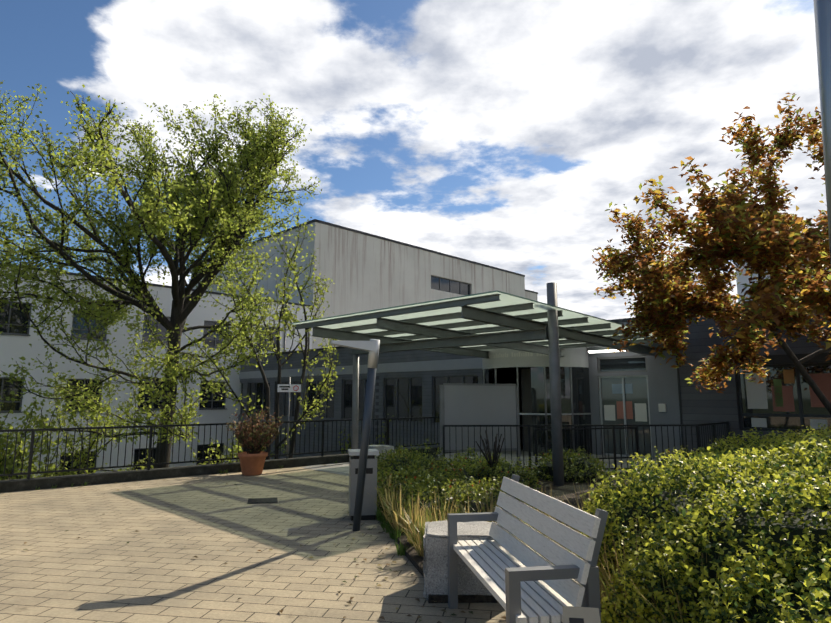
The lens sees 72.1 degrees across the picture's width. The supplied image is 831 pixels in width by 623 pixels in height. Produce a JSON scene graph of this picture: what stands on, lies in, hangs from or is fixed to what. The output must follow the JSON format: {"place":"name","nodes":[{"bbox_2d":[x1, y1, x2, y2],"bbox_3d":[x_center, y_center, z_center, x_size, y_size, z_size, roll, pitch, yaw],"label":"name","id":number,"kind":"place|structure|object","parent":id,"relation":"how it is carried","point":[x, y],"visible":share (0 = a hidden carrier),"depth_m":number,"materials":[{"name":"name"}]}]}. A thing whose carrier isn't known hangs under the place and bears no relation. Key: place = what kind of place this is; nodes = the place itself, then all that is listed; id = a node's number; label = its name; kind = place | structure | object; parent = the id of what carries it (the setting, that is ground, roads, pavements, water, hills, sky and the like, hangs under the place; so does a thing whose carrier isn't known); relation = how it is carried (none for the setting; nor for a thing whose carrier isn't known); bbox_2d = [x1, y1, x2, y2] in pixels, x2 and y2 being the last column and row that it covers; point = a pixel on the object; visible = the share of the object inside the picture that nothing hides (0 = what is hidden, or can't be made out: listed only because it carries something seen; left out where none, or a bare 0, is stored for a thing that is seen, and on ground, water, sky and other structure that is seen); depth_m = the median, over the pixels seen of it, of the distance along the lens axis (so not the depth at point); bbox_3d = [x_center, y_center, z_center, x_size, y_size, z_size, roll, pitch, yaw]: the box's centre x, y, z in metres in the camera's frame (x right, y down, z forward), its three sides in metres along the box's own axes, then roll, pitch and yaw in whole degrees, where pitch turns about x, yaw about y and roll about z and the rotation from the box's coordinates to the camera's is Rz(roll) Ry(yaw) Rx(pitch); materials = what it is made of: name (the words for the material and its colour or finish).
{"place":"outdoors","nodes":[
{"label":"outdoors","id":0,"kind":"place"},
{"bbox_2d":[0,80,321,467],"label":"tree","id":1,"kind":"object","parent":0,"point":[217,195],"depth_m":15.96,"materials":[{"name":"green plant"}]},
{"bbox_2d":[0,466,505,622],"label":"paved ground","id":2,"kind":"structure","parent":0,"point":[54,573],"depth_m":5.44,"materials":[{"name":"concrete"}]},
{"bbox_2d":[36,461,411,555],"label":"weeds","id":3,"kind":"object","parent":2,"relation":"on","point":[393,534],"visible":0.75,"depth_m":6.42,"materials":[{"name":"green plant"}]},
{"bbox_2d":[0,447,455,492],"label":"wall","id":4,"kind":"structure","parent":2,"relation":"on","point":[15,485],"depth_m":10.61,"materials":[{"name":"grey concrete"}]},
{"bbox_2d":[277,377,300,458],"bbox_3d":[-2.820,2.438,12.666,0.520,1.950,0.062,0,-9,-2],"label":"sign","id":5,"kind":"object","parent":4,"relation":"on","point":[289,388],"visible":0.98,"depth_m":12.75,"materials":[{"name":"white metal"}]},
{"bbox_2d":[0,417,730,478],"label":"railings","id":6,"kind":"object","parent":4,"relation":"on","point":[322,452],"visible":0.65,"depth_m":11.46,"materials":[{"name":"grey metal"}]},
{"bbox_2d":[238,451,267,475],"bbox_3d":[-3.220,3.002,11.281,0.580,0.425,0.580,0,-9,-2],"label":"pot","id":7,"kind":"object","parent":2,"relation":"on","point":[252,464],"visible":0.9,"depth_m":11.09,"materials":[{"name":"ceramic"}]},
{"bbox_2d":[226,407,282,453],"bbox_3d":[-3.229,2.369,11.349,1.156,0.943,1.102,0,-9,-2],"label":"pot plant","id":8,"kind":"object","parent":7,"relation":"on","point":[251,435],"depth_m":11.26,"materials":[{"name":"plant"}]},
{"bbox_2d":[247,497,277,503],"bbox_3d":[-2.244,2.777,8.394,0.420,0.010,0.420,2,-9,-14],"label":"drain","id":9,"kind":"object","parent":2,"relation":"on","point":[262,500],"visible":1,"depth_m":8.37,"materials":[{"name":"black metal"}]},
{"bbox_2d":[23,464,505,622],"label":"fallen leaves","id":10,"kind":"object","parent":2,"relation":"on","point":[417,599],"visible":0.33,"depth_m":5.05,"materials":[{"name":"brown plant"}]},
{"bbox_2d":[330,339,379,530],"bbox_3d":[-0.728,1.405,6.469,0.562,2.177,0.515,2,-9,-15],"label":"lamp","id":11,"kind":"object","parent":2,"relation":"on","point":[371,346],"visible":0.98,"depth_m":6.48,"materials":[{"name":"grey metal"}]},
{"bbox_2d":[348,449,378,520],"bbox_3d":[-0.674,2.200,7.298,0.370,0.832,0.370,1,-9,-10],"label":"bin","id":12,"kind":"object","parent":2,"relation":"on","point":[369,505],"visible":0.75,"depth_m":7.14,"materials":[{"name":"grey metal"}]},
{"bbox_2d":[423,521,498,599],"bbox_3d":[0.387,1.973,4.557,0.643,0.492,0.541,0,-9,3],"label":"stone block","id":13,"kind":"object","parent":2,"relation":"on","point":[435,560],"visible":0.54,"depth_m":4.32,"materials":[{"name":"grey stone"}]},
{"bbox_2d":[301,449,660,475],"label":"slab paving","id":14,"kind":"structure","parent":2,"relation":"on","point":[341,469],"depth_m":13.29,"materials":[{"name":"grey concrete"}]},
{"bbox_2d":[439,383,520,465],"bbox_3d":[1.350,2.403,11.896,1.760,1.790,0.080,2,-9,-16],"label":"sign board","id":15,"kind":"object","parent":14,"relation":"on","point":[476,404],"visible":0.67,"depth_m":11.91,"materials":[{"name":"grey metal"}]},
{"bbox_2d":[386,472,643,611],"bbox_3d":[6.737,2.379,5.845,14.620,0.050,11.050,0,-9,-2],"label":"plant bed","id":16,"kind":"object","parent":2,"relation":"on","point":[567,490],"visible":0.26,"depth_m":7.86,"materials":[{"name":"soil"}]},
{"bbox_2d":[290,282,679,485],"bbox_3d":[1.844,1.709,13.031,5.700,3.500,7.610,-8,-12,44],"label":"canopy","id":17,"kind":"object","parent":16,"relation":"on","point":[475,325],"visible":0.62,"depth_m":11.13,"materials":[{"name":"metal"}]},
{"bbox_2d":[475,430,503,473],"bbox_3d":[1.149,2.263,8.965,0.446,0.770,0.462,0,-9,-2],"label":"spiky plant","id":18,"kind":"object","parent":16,"relation":"on","point":[495,456],"visible":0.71,"depth_m":8.91,"materials":[{"name":"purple plant"}]},
{"bbox_2d":[368,472,740,622],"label":"grasses","id":19,"kind":"object","parent":16,"relation":"on","point":[414,529],"visible":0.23,"depth_m":5.48,"materials":[{"name":"green plant"}]},
{"bbox_2d":[375,438,750,534],"bbox_3d":[4.330,2.348,8.096,10.417,0.781,7.095,0,-9,-2],"label":"shrub","id":20,"kind":"object","parent":16,"relation":"on","point":[455,482],"depth_m":8.61,"materials":[{"name":"green plant"}]},
{"bbox_2d":[576,423,830,622],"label":"hedge","id":21,"kind":"object","parent":16,"relation":"on","point":[766,463],"depth_m":3.00,"materials":[{"name":"green plant"}]},
{"bbox_2d":[447,474,607,622],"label":"bench","id":22,"kind":"object","parent":2,"relation":"on","point":[521,581],"visible":0.92,"depth_m":3.29,"materials":[{"name":"grey wood"}]},
{"bbox_2d":[562,606,600,622],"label":"stele","id":23,"kind":"object","parent":2,"relation":"on","point":[571,614],"visible":1,"depth_m":2.10,"materials":[{"name":"silver concrete"}]},
{"bbox_2d":[813,0,830,263],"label":"mast","id":24,"kind":"object","parent":2,"relation":"on","point":[822,12],"visible":1,"depth_m":4.27,"materials":[{"name":"grey metal"}]},
{"bbox_2d":[173,201,343,459],"bbox_3d":[-3.985,1.998,15.211,4.539,9.985,4.591,0,-9,-2],"label":"tree","id":25,"kind":"object","parent":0,"point":[289,318],"depth_m":15.16,"materials":[{"name":"green plant"}]},
{"bbox_2d":[0,219,537,479],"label":"white building","id":26,"kind":"structure","parent":0,"point":[364,271],"depth_m":27.90,"materials":[{"name":"grey paint"}]},
{"bbox_2d":[368,444,393,458],"bbox_3d":[-0.800,3.175,12.530,0.503,0.472,0.503,6,-11,-36],"label":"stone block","id":27,"kind":"object","parent":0,"point":[380,448],"visible":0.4,"depth_m":12.37,"materials":[{"name":"grey stone"}]},
{"bbox_2d":[0,0,826,319],"label":"sky","id":28,"kind":"structure","parent":0,"point":[502,134],"materials":[{"name":"white"}]},
{"bbox_2d":[591,92,830,414],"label":"copper tree","id":29,"kind":"object","parent":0,"point":[709,243],"depth_m":8.83,"materials":[{"name":"brown plant"}]},
{"label":"ground","id":30,"kind":"structure","parent":0,"visible":0},
{"bbox_2d":[0,372,393,479],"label":"shrub","id":31,"kind":"object","parent":30,"relation":"on","point":[9,462],"depth_m":15.27,"materials":[{"name":"green plant"}]},
{"bbox_2d":[236,260,830,461],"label":"gray building","id":32,"kind":"structure","parent":30,"relation":"on","point":[605,387],"depth_m":15.03,"materials":[{"name":"paint"}]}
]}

